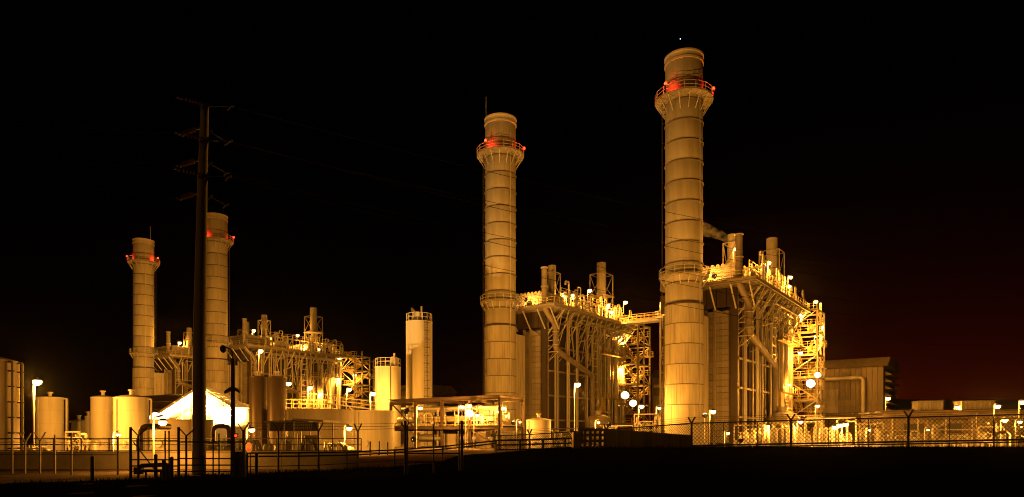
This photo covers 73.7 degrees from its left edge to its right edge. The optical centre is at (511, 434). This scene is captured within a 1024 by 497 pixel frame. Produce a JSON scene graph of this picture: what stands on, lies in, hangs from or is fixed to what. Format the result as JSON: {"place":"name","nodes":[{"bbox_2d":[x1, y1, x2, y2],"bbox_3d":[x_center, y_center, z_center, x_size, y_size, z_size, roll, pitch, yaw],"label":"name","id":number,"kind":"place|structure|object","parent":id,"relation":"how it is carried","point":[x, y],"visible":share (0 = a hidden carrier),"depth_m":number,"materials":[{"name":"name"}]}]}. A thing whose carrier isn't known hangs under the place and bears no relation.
{"place":"outdoors","nodes":[
{"label":"outdoors","id":0,"kind":"place"},
{"bbox_2d":[0,455,457,470],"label":"dirt road","id":1,"kind":"structure","parent":0,"point":[381,463],"depth_m":45.59,"materials":[{"name":"soil"}]},
{"bbox_2d":[325,395,374,409],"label":"walkway ramp","id":2,"kind":"structure","parent":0,"point":[343,401],"depth_m":111.01,"materials":[{"name":"metal"}]},
{"bbox_2d":[0,436,812,496],"bbox_3d":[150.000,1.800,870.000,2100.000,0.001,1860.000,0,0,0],"label":"ground","id":3,"kind":"structure","parent":0,"point":[28,476],"depth_m":32.45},
{"bbox_2d":[0,357,23,449],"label":"storage tank","id":4,"kind":"object","parent":3,"relation":"on","point":[10,402],"visible":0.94,"depth_m":49.80,"materials":[{"name":"metal"}]},
{"bbox_2d":[20,445,46,449],"bbox_3d":[-39.462,1.304,58.011,5.183,0.992,2.428,0,0,36],"label":"pipe skid","id":5,"kind":"object","parent":3,"relation":"on","point":[37,448],"visible":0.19,"depth_m":56.68,"materials":[{"name":"metal"}]},
{"bbox_2d":[32,377,42,446],"bbox_3d":[-43.109,-1.706,62.000,0.852,7.012,0.852,0,0,45],"label":"street lamp","id":6,"kind":"object","parent":3,"relation":"on","point":[36,381],"visible":0.94,"depth_m":61.93,"materials":[{"name":"metal"}]},
{"bbox_2d":[35,392,67,449],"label":"storage tank","id":7,"kind":"object","parent":3,"relation":"on","point":[49,415],"visible":0.92,"depth_m":74.99,"materials":[{"name":"metal"}]},
{"bbox_2d":[68,415,84,443],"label":"storage tank","id":8,"kind":"object","parent":3,"relation":"on","point":[78,424],"visible":0.54,"depth_m":87.34,"materials":[{"name":"metal"}]},
{"bbox_2d":[65,431,99,449],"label":"pipe skid","id":9,"kind":"object","parent":3,"relation":"on","point":[78,434],"visible":0.56,"depth_m":65.37,"materials":[{"name":"metal"}]},
{"bbox_2d":[84,411,89,437],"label":"storage tank","id":10,"kind":"object","parent":3,"relation":"on","point":[87,424],"visible":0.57,"depth_m":83.66,"materials":[{"name":"metal"}]},
{"bbox_2d":[90,391,112,449],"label":"storage tank","id":11,"kind":"object","parent":3,"relation":"on","point":[101,415],"visible":0.77,"depth_m":75.02,"materials":[{"name":"metal"}]},
{"bbox_2d":[112,389,151,449],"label":"storage tank","id":12,"kind":"object","parent":3,"relation":"on","point":[131,410],"visible":0.71,"depth_m":68.65,"materials":[{"name":"metal"}]},
{"bbox_2d":[126,238,159,395],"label":"exhaust stack","id":13,"kind":"object","parent":3,"relation":"on","point":[144,264],"visible":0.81,"depth_m":199.28,"materials":[{"name":"metal"}]},
{"bbox_2d":[138,424,171,449],"bbox_3d":[-28.930,0.455,55.476,2.480,2.690,1.088,0,0,-44],"label":"elbow pipe","id":14,"kind":"object","parent":3,"relation":"on","point":[143,427],"visible":0.69,"depth_m":54.91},
{"bbox_2d":[153,414,167,462],"bbox_3d":[-17.378,0.404,33.600,0.832,2.793,0.464,0,0,0],"label":"pole lamp","id":15,"kind":"object","parent":3,"relation":"on","point":[162,421],"visible":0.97,"depth_m":33.56,"materials":[{"name":"metal"}]},
{"bbox_2d":[154,331,192,394],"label":"boiler","id":16,"kind":"object","parent":3,"relation":"on","point":[173,365],"visible":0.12,"depth_m":203.89,"materials":[{"name":"metal"}]},
{"bbox_2d":[182,328,192,347],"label":"vent silencer","id":17,"kind":"object","parent":16,"relation":"on","point":[189,332],"visible":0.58,"depth_m":208.64,"materials":[{"name":"metal"}]},
{"bbox_2d":[0,438,361,468],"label":"containment wall","id":18,"kind":"structure","parent":3,"relation":"on","point":[83,461],"depth_m":35.69,"materials":[{"name":"concrete"}]},
{"bbox_2d":[149,419,213,449],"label":"storage tank","id":19,"kind":"object","parent":3,"relation":"on","point":[185,425],"visible":0.49,"depth_m":70.71,"materials":[{"name":"metal"}]},
{"bbox_2d":[157,387,248,420],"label":"canopy shelter","id":20,"kind":"object","parent":3,"relation":"on","point":[180,408],"visible":0.41,"depth_m":87.99,"materials":[{"name":"fabric"}]},
{"bbox_2d":[144,394,248,418],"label":"canopy roof","id":21,"kind":"object","parent":20,"relation":"attached to","point":[160,402],"visible":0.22,"depth_m":102.36,"materials":[{"name":"metal"}]},
{"bbox_2d":[206,443,230,449],"bbox_3d":[-20.521,1.127,47.962,1.487,1.345,2.428,0,0,36],"label":"pipe skid","id":22,"kind":"object","parent":3,"relation":"on","point":[222,447],"visible":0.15,"depth_m":47.18,"materials":[{"name":"metal"}]},
{"bbox_2d":[206,212,234,394],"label":"exhaust stack","id":23,"kind":"object","parent":3,"relation":"on","point":[219,242],"visible":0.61,"depth_m":176.61,"materials":[{"name":"metal"}]},
{"bbox_2d":[211,424,230,449],"bbox_3d":[-22.150,0.490,52.000,1.540,2.620,0.331,0,0,0],"label":"elbow pipe","id":24,"kind":"object","parent":3,"relation":"on","point":[217,426],"visible":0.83,"depth_m":51.86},
{"bbox_2d":[211,407,248,448],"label":"storage tank","id":25,"kind":"object","parent":3,"relation":"on","point":[241,414],"visible":0.41,"depth_m":87.75,"materials":[{"name":"metal"}]},
{"bbox_2d":[246,443,251,451],"bbox_3d":[-13.204,1.101,34.313,0.480,1.397,0.071,0,0,30],"label":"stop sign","id":26,"kind":"object","parent":3,"relation":"on","point":[248,447],"visible":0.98,"depth_m":34.28,"materials":[{"name":"metal"}]},
{"bbox_2d":[239,439,274,449],"bbox_3d":[-19.194,1.074,51.967,1.980,1.451,2.428,0,0,36],"label":"pipe skid","id":27,"kind":"object","parent":3,"relation":"on","point":[260,447],"visible":0.33,"depth_m":51.38,"materials":[{"name":"metal"}]},
{"bbox_2d":[249,371,266,449],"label":"process vessel","id":28,"kind":"object","parent":3,"relation":"on","point":[257,400],"visible":0.84,"depth_m":73.19,"materials":[{"name":"metal"}]},
{"bbox_2d":[267,371,286,449],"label":"process vessel","id":29,"kind":"object","parent":3,"relation":"on","point":[276,397],"visible":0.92,"depth_m":72.16,"materials":[{"name":"metal"}]},
{"bbox_2d":[228,318,351,408],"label":"boiler","id":30,"kind":"object","parent":3,"relation":"on","point":[304,368],"visible":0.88,"depth_m":189.77,"materials":[{"name":"metal"}]},
{"bbox_2d":[258,315,270,341],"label":"vent silencer","id":31,"kind":"object","parent":30,"relation":"on","point":[263,320],"visible":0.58,"depth_m":186.15,"materials":[{"name":"metal"}]},
{"bbox_2d":[303,307,322,352],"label":"vent silencer","id":32,"kind":"object","parent":30,"relation":"on","point":[313,322],"visible":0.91,"depth_m":198.62,"materials":[{"name":"metal"}]},
{"bbox_2d":[281,433,321,449],"bbox_3d":[-15.967,0.806,51.233,3.060,1.813,1.533,0,0,0],"label":"pump unit","id":33,"kind":"object","parent":3,"relation":"on","point":[308,447],"visible":0.55,"depth_m":51.19,"materials":[{"name":"paint"}]},
{"bbox_2d":[264,418,339,449],"bbox_3d":[-15.499,0.316,50.687,4.380,2.968,3.800,0,0,4],"label":"open shelter","id":34,"kind":"object","parent":3,"relation":"on","point":[289,425],"visible":0.68,"depth_m":49.11,"materials":[{"name":"metal"}]},
{"bbox_2d":[286,399,336,408],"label":"railed platform","id":35,"kind":"structure","parent":3,"relation":"on","point":[306,403],"depth_m":117.95,"materials":[{"name":"metal"}]},
{"bbox_2d":[286,408,353,449],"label":"storage tank","id":36,"kind":"object","parent":3,"relation":"on","point":[344,417],"visible":0.45,"depth_m":75.68,"materials":[{"name":"metal"}]},
{"bbox_2d":[323,440,354,449],"bbox_3d":[-15.478,1.135,61.966,2.327,1.329,2.428,0,0,36],"label":"pipe skid","id":37,"kind":"object","parent":3,"relation":"on","point":[338,447],"visible":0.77,"depth_m":61.24,"materials":[{"name":"metal"}]},
{"bbox_2d":[340,351,372,409],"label":"stair tower","id":38,"kind":"structure","parent":3,"relation":"on","point":[354,384],"depth_m":206.06,"materials":[{"name":"metal"}]},
{"bbox_2d":[354,410,394,451],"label":"storage tank","id":39,"kind":"object","parent":3,"relation":"on","point":[384,435],"visible":0.96,"depth_m":71.15,"materials":[{"name":"metal"}]},
{"bbox_2d":[369,353,400,446],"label":"silo","id":40,"kind":"object","parent":3,"relation":"on","point":[387,383],"visible":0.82,"depth_m":103.50,"materials":[{"name":"paint"}]},
{"bbox_2d":[416,405,421,447],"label":"pole lamp","id":41,"kind":"object","parent":3,"relation":"on","point":[419,407],"visible":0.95,"depth_m":86.46,"materials":[{"name":"metal"}]},
{"bbox_2d":[406,306,432,445],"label":"silo","id":42,"kind":"object","parent":3,"relation":"on","point":[418,358],"visible":0.83,"depth_m":108.17,"materials":[{"name":"paint"}]},
{"bbox_2d":[389,395,525,448],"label":"pipe rack","id":43,"kind":"object","parent":3,"relation":"on","point":[488,418],"visible":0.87,"depth_m":90.43,"materials":[{"name":"metal"}]},
{"bbox_2d":[466,409,473,419],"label":"floodlight","id":44,"kind":"object","parent":43,"relation":"attached to","point":[469,413],"visible":0.98,"depth_m":87.25,"materials":[{"name":"paint"}]},
{"bbox_2d":[465,403,471,448],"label":"pole lamp","id":45,"kind":"object","parent":3,"relation":"on","point":[469,405],"visible":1,"depth_m":86.98,"materials":[{"name":"metal"}]},
{"bbox_2d":[477,113,524,443],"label":"exhaust stack","id":46,"kind":"object","parent":3,"relation":"on","point":[501,153],"visible":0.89,"depth_m":121.95,"materials":[{"name":"metal"}]},
{"bbox_2d":[496,437,571,450],"bbox_3d":[1.531,0.970,44.298,5.520,1.621,0.589,0,0,11],"label":"rail fence","id":47,"kind":"object","parent":3,"relation":"on","point":[565,442],"visible":0.62,"depth_m":44.19,"materials":[{"name":"metal"}]},
{"bbox_2d":[526,413,550,448],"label":"storage tank","id":48,"kind":"object","parent":3,"relation":"on","point":[538,423],"visible":0.61,"depth_m":86.65,"materials":[{"name":"metal"}]},
{"bbox_2d":[551,428,576,447],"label":"pipe skid","id":49,"kind":"object","parent":3,"relation":"on","point":[559,435],"visible":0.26,"depth_m":91.44,"materials":[{"name":"metal"}]},
{"bbox_2d":[574,382,580,430],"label":"pole lamp","id":50,"kind":"object","parent":3,"relation":"on","point":[577,384],"visible":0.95,"depth_m":95.96,"materials":[{"name":"metal"}]},
{"bbox_2d":[516,266,639,443],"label":"boiler","id":51,"kind":"object","parent":3,"relation":"on","point":[563,346],"visible":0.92,"depth_m":130.50,"materials":[{"name":"metal"}]},
{"bbox_2d":[547,265,560,293],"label":"vent silencer","id":52,"kind":"object","parent":51,"relation":"on","point":[552,284],"visible":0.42,"depth_m":131.43,"materials":[{"name":"metal"}]},
{"bbox_2d":[589,262,613,318],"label":"vent silencer","id":53,"kind":"object","parent":51,"relation":"on","point":[601,279],"visible":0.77,"depth_m":146.38,"materials":[{"name":"metal"}]},
{"bbox_2d":[620,311,661,325],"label":"walkway bridge","id":54,"kind":"structure","parent":51,"relation":"on","point":[636,321],"depth_m":139.35,"materials":[{"name":"metal"}]},
{"bbox_2d":[584,411,611,443],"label":"blowdown tank","id":55,"kind":"object","parent":3,"relation":"on","point":[600,417],"visible":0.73,"depth_m":132.94,"materials":[{"name":"metal"}]},
{"bbox_2d":[613,318,653,431],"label":"stair tower","id":56,"kind":"structure","parent":3,"relation":"on","point":[638,338],"depth_m":147.85,"materials":[{"name":"metal"}]},
{"bbox_2d":[621,391,628,398],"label":"floodlight","id":57,"kind":"object","parent":56,"relation":"attached to","point":[624,394],"visible":1,"depth_m":111.69,"materials":[{"name":"glass"}]},
{"bbox_2d":[634,413,660,432],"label":"pipe skid","id":58,"kind":"object","parent":3,"relation":"on","point":[638,422],"visible":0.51,"depth_m":95.55,"materials":[{"name":"metal"}]},
{"bbox_2d":[655,311,664,432],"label":"lattice tower","id":59,"kind":"structure","parent":3,"relation":"on","point":[660,318],"depth_m":132.47,"materials":[{"name":"metal"}]},
{"bbox_2d":[655,48,714,446],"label":"exhaust stack","id":60,"kind":"object","parent":3,"relation":"on","point":[684,100],"visible":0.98,"depth_m":101.56,"materials":[{"name":"metal"}]},
{"bbox_2d":[660,233,810,444],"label":"boiler","id":61,"kind":"object","parent":3,"relation":"on","point":[748,368],"visible":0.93,"depth_m":107.46,"materials":[{"name":"metal"}]},
{"bbox_2d":[722,233,734,264],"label":"vent silencer","id":62,"kind":"object","parent":61,"relation":"on","point":[731,244],"visible":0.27,"depth_m":111.13,"materials":[{"name":"metal"}]},
{"bbox_2d":[759,237,784,282],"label":"vent silencer","id":63,"kind":"object","parent":61,"relation":"on","point":[772,248],"visible":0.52,"depth_m":128.01,"materials":[{"name":"metal"}]},
{"bbox_2d":[734,424,769,445],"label":"pipe skid","id":64,"kind":"object","parent":3,"relation":"on","point":[767,436],"visible":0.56,"depth_m":83.11,"materials":[{"name":"metal"}]},
{"bbox_2d":[762,422,795,445],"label":"pipe skid","id":65,"kind":"object","parent":3,"relation":"on","point":[772,433],"visible":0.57,"depth_m":87.17,"materials":[{"name":"metal"}]},
{"bbox_2d":[765,406,799,442],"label":"blowdown tank","id":66,"kind":"object","parent":3,"relation":"on","point":[776,415],"visible":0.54,"depth_m":112.62,"materials":[{"name":"metal"}]},
{"bbox_2d":[787,415,825,446],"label":"pipe skid","id":67,"kind":"object","parent":3,"relation":"on","point":[809,435],"visible":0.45,"depth_m":91.08,"materials":[{"name":"metal"}]},
{"bbox_2d":[790,302,826,442],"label":"stair tower","id":68,"kind":"structure","parent":3,"relation":"on","point":[813,399],"depth_m":130.23,"materials":[{"name":"metal"}]},
{"bbox_2d":[806,379,815,387],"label":"floodlight","id":69,"kind":"object","parent":68,"relation":"attached to","point":[810,383],"visible":1,"depth_m":111.68,"materials":[{"name":"glass"}]},
{"bbox_2d":[818,417,858,446],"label":"pipe skid","id":70,"kind":"object","parent":3,"relation":"on","point":[840,440],"visible":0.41,"depth_m":97.33,"materials":[{"name":"metal"}]},
{"bbox_2d":[854,423,883,446],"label":"pipe skid","id":71,"kind":"object","parent":3,"relation":"on","point":[866,432],"visible":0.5,"depth_m":99.68,"materials":[{"name":"metal"}]},
{"bbox_2d":[881,430,919,446],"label":"pipe skid","id":72,"kind":"object","parent":3,"relation":"on","point":[911,438],"visible":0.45,"depth_m":87.50,"materials":[{"name":"metal"}]},
{"bbox_2d":[932,422,943,446],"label":"elbow pipe","id":73,"kind":"object","parent":3,"relation":"on","point":[941,424],"visible":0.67,"depth_m":83.77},
{"bbox_2d":[858,410,1023,446],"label":"service building","id":74,"kind":"structure","parent":3,"relation":"on","point":[915,413],"depth_m":97.86,"materials":[{"name":"paint"}]},
{"bbox_2d":[904,424,923,432],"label":"window","id":75,"kind":"structure","parent":74,"relation":"in","point":[911,427],"depth_m":98.88,"materials":[{"name":"paint"}]},
{"bbox_2d":[912,401,942,409],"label":"cooler box","id":76,"kind":"object","parent":74,"relation":"on","point":[927,405],"visible":0.68,"depth_m":102.67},
{"bbox_2d":[941,423,961,432],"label":"window","id":77,"kind":"structure","parent":74,"relation":"in","point":[951,424],"depth_m":97.68,"materials":[{"name":"paint"}]},
{"bbox_2d":[954,400,995,409],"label":"cooler box","id":78,"kind":"object","parent":74,"relation":"on","point":[982,405],"visible":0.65,"depth_m":102.47,"materials":[{"name":"metal"}]},
{"bbox_2d":[937,429,976,446],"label":"pipe skid","id":79,"kind":"object","parent":3,"relation":"on","point":[965,437],"visible":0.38,"depth_m":79.42,"materials":[{"name":"metal"}]},
{"bbox_2d":[977,426,1004,446],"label":"pipe skid","id":80,"kind":"object","parent":3,"relation":"on","point":[982,444],"visible":0.24,"depth_m":77.78,"materials":[{"name":"metal"}]},
{"bbox_2d":[994,418,1023,446],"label":"pipe skid","id":81,"kind":"object","parent":3,"relation":"on","point":[1004,437],"visible":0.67,"depth_m":70.03,"materials":[{"name":"metal"}]},
{"bbox_2d":[401,385,457,439],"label":"filter house","id":82,"kind":"structure","parent":0,"point":[443,391],"depth_m":219.59,"materials":[{"name":"metal"}]},
{"bbox_2d":[0,446,1023,496],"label":"grass bank","id":83,"kind":"structure","parent":0,"point":[790,472],"depth_m":23.23,"materials":[{"name":"plant"}]},
{"bbox_2d":[0,432,118,474],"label":"wire fence","id":84,"kind":"object","parent":83,"relation":"on","point":[71,444],"visible":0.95,"depth_m":31.46,"materials":[{"name":"metal"}]},
{"bbox_2d":[90,456,93,481],"bbox_3d":[-15.986,1.405,26.000,0.140,1.190,0.140,0,0,0],"label":"bollard","id":85,"kind":"object","parent":83,"relation":"on","point":[91,468],"visible":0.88,"depth_m":25.95,"materials":[{"name":"metal"}]},
{"bbox_2d":[134,463,167,478],"bbox_3d":[-14.382,1.461,27.405,1.480,0.679,0.310,0,0,0],"label":"pipe manifold","id":86,"kind":"object","parent":83,"relation":"on","point":[141,469],"visible":0.55,"depth_m":27.36,"materials":[{"name":"paint"}]},
{"bbox_2d":[154,454,157,479],"bbox_3d":[-14.091,1.380,27.000,0.140,1.240,0.140,0,0,0],"label":"bollard","id":87,"kind":"object","parent":83,"relation":"on","point":[156,466],"visible":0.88,"depth_m":26.96,"materials":[{"name":"metal"}]},
{"bbox_2d":[129,427,195,479],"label":"gate","id":88,"kind":"structure","parent":83,"relation":"on","point":[138,459],"depth_m":27.18,"materials":[{"name":"metal"}]},
{"bbox_2d":[162,459,165,480],"bbox_3d":[-13.519,1.480,26.500,0.140,1.040,0.140,0,0,0],"label":"bollard","id":89,"kind":"object","parent":83,"relation":"on","point":[163,469],"visible":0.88,"depth_m":26.46,"materials":[{"name":"metal"}]},
{"bbox_2d":[170,457,173,479],"bbox_3d":[-13.358,1.430,26.800,0.140,1.140,0.140,0,0,0],"label":"bollard","id":90,"kind":"object","parent":83,"relation":"on","point":[171,467],"visible":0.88,"depth_m":26.75,"materials":[{"name":"metal"}]},
{"bbox_2d":[174,95,233,474],"bbox_3d":[-13.981,-6.438,31.000,3.444,17.078,1.900,0,0,0],"label":"power pole","id":91,"kind":"object","parent":83,"relation":"on","point":[199,375],"visible":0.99,"depth_m":30.80,"materials":[{"name":"paint"}]},
{"bbox_2d":[229,173,988,315],"bbox_3d":[15.316,-11.292,46.949,64.787,1.904,0.025,0,0,-28],"label":"power line","id":92,"kind":"object","parent":91,"relation":"attached to","point":[569,250],"visible":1,"depth_m":40.05,"materials":[{"name":"metal"}]},
{"bbox_2d":[231,177,988,332],"bbox_3d":[15.740,-10.188,46.049,64.903,2.415,0.025,0,0,-29],"label":"power line","id":93,"kind":"object","parent":91,"relation":"attached to","point":[566,259],"visible":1,"depth_m":38.24,"materials":[{"name":"metal"}]},
{"bbox_2d":[230,142,989,281],"bbox_3d":[15.341,-13.308,46.949,64.744,1.111,0.025,0,0,-28],"label":"power wire","id":94,"kind":"object","parent":91,"relation":"attached to","point":[577,219],"visible":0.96,"depth_m":40.56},
{"bbox_2d":[232,141,990,298],"bbox_3d":[15.764,-12.280,46.049,64.861,1.382,0.025,0,0,-29],"label":"power line","id":95,"kind":"object","parent":91,"relation":"attached to","point":[563,223],"visible":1,"depth_m":38.07,"materials":[{"name":"metal"}]},
{"bbox_2d":[228,205,996,350],"bbox_3d":[15.304,-9.176,46.949,64.809,3.180,0.025,0,0,-28],"label":"power line","id":96,"kind":"object","parent":91,"relation":"attached to","point":[565,282],"visible":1,"depth_m":40.10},
{"bbox_2d":[234,107,991,264],"bbox_3d":[15.789,-14.645,46.049,64.819,1.538,0.025,0,0,-29],"label":"power wire","id":97,"kind":"object","parent":91,"relation":"attached to","point":[561,188],"visible":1,"depth_m":37.85,"materials":[{"name":"metal"}]},
{"bbox_2d":[180,430,244,477],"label":"gate","id":98,"kind":"structure","parent":83,"relation":"on","point":[234,458],"depth_m":27.98,"materials":[{"name":"metal"}]},
{"bbox_2d":[220,345,241,475],"bbox_3d":[-11.959,-1.004,28.997,0.900,5.608,0.273,0,0,0],"label":"street light","id":99,"kind":"object","parent":83,"relation":"on","point":[232,389],"visible":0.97,"depth_m":28.92,"materials":[{"name":"paint"}]},
{"bbox_2d":[231,451,250,477],"bbox_3d":[-11.221,1.350,28.300,0.710,1.300,0.440,0,0,0],"label":"utility cabinet","id":100,"kind":"object","parent":83,"relation":"on","point":[238,454],"visible":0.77,"depth_m":28.10,"materials":[{"name":"metal"}]},
{"bbox_2d":[255,453,257,475],"bbox_3d":[-10.852,1.380,29.000,0.140,1.240,0.140,0,0,0],"label":"bollard","id":101,"kind":"object","parent":83,"relation":"on","point":[256,464],"visible":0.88,"depth_m":28.94,"materials":[{"name":"metal"}]},
{"bbox_2d":[237,422,408,472],"bbox_3d":[-8.652,0.855,33.883,1.255,3.090,9.631,0,0,45],"label":"wire fence","id":102,"kind":"object","parent":83,"relation":"on","point":[357,430],"visible":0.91,"depth_m":32.48,"materials":[{"name":"metal"}]},
{"bbox_2d":[247,440,496,470],"bbox_3d":[-6.449,1.371,36.801,15.140,2.059,1.258,0,0,-39],"label":"pipe guard rail","id":103,"kind":"object","parent":83,"relation":"on","point":[394,452],"visible":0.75,"depth_m":35.50,"materials":[{"name":"metal"}]},
{"bbox_2d":[404,421,462,474],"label":"gate","id":104,"kind":"structure","parent":83,"relation":"on","point":[460,447],"depth_m":26.98,"materials":[{"name":"metal"}]},
{"bbox_2d":[0,444,1023,490],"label":"grass tufts","id":105,"kind":"object","parent":83,"relation":"on","point":[103,481],"visible":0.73,"depth_m":36.46,"materials":[{"name":"plant"}]},
{"bbox_2d":[572,428,691,448],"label":"low wall","id":106,"kind":"structure","parent":83,"relation":"on","point":[607,438],"depth_m":40.97,"materials":[{"name":"paint"}]},
{"bbox_2d":[492,408,1023,452],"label":"chain link fence","id":107,"kind":"object","parent":83,"relation":"on","point":[908,442],"visible":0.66,"depth_m":45.53,"materials":[{"name":"metal"}]},
{"bbox_2d":[0,0,1023,435],"label":"sky","id":108,"kind":"structure","parent":0,"point":[894,126],"materials":[{"name":"black"}]},
{"bbox_2d":[651,370,662,427],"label":"filter house","id":109,"kind":"structure","parent":0,"point":[655,388],"depth_m":165.38,"materials":[{"name":"metal"}]},
{"bbox_2d":[801,357,899,442],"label":"filter house","id":110,"kind":"structure","parent":0,"point":[853,387],"depth_m":140.56,"materials":[{"name":"metal"}]},
{"bbox_2d":[894,399,1023,409],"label":"hall","id":111,"kind":"structure","parent":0,"point":[948,404],"depth_m":152.85,"materials":[{"name":"metal"}]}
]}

